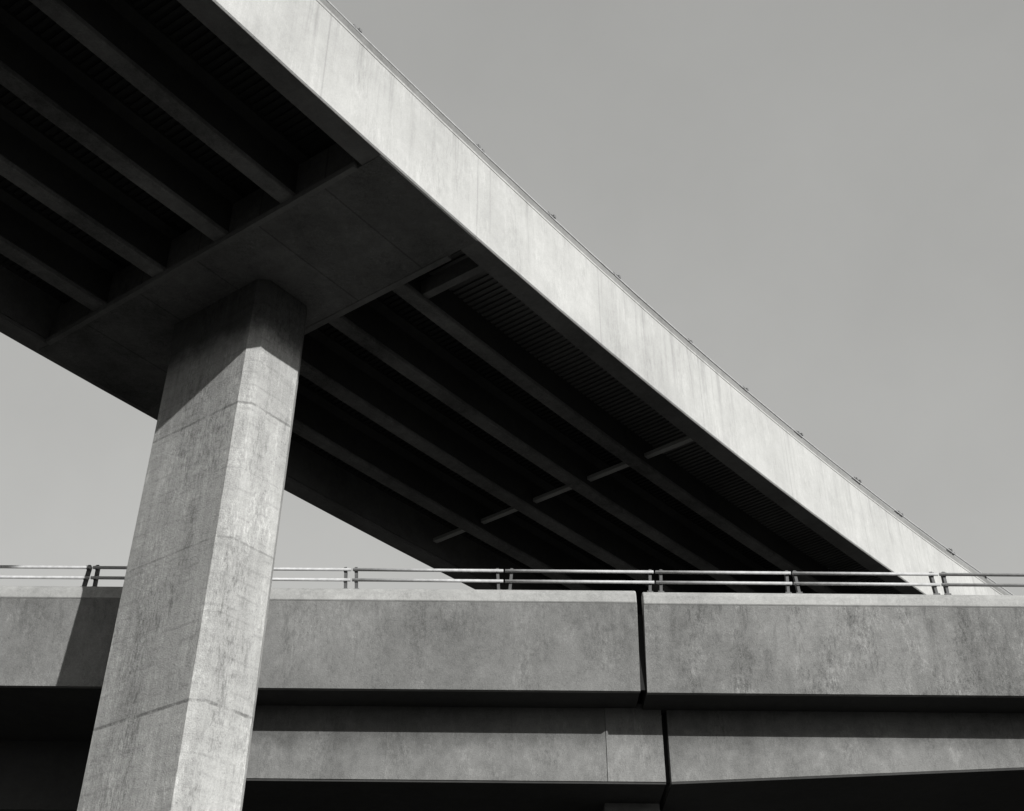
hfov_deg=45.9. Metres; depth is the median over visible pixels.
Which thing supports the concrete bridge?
on the ground
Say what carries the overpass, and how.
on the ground
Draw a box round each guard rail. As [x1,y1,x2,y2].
[0,565,1023,594]
[326,0,1012,594]
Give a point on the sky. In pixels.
(825, 198)
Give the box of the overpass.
[0,0,1008,810]
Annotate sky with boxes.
[0,0,1023,594]
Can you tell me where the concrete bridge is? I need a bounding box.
[0,586,1023,810]
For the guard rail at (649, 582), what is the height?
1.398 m
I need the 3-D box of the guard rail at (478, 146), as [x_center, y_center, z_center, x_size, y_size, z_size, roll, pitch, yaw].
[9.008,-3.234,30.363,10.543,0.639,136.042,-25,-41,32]

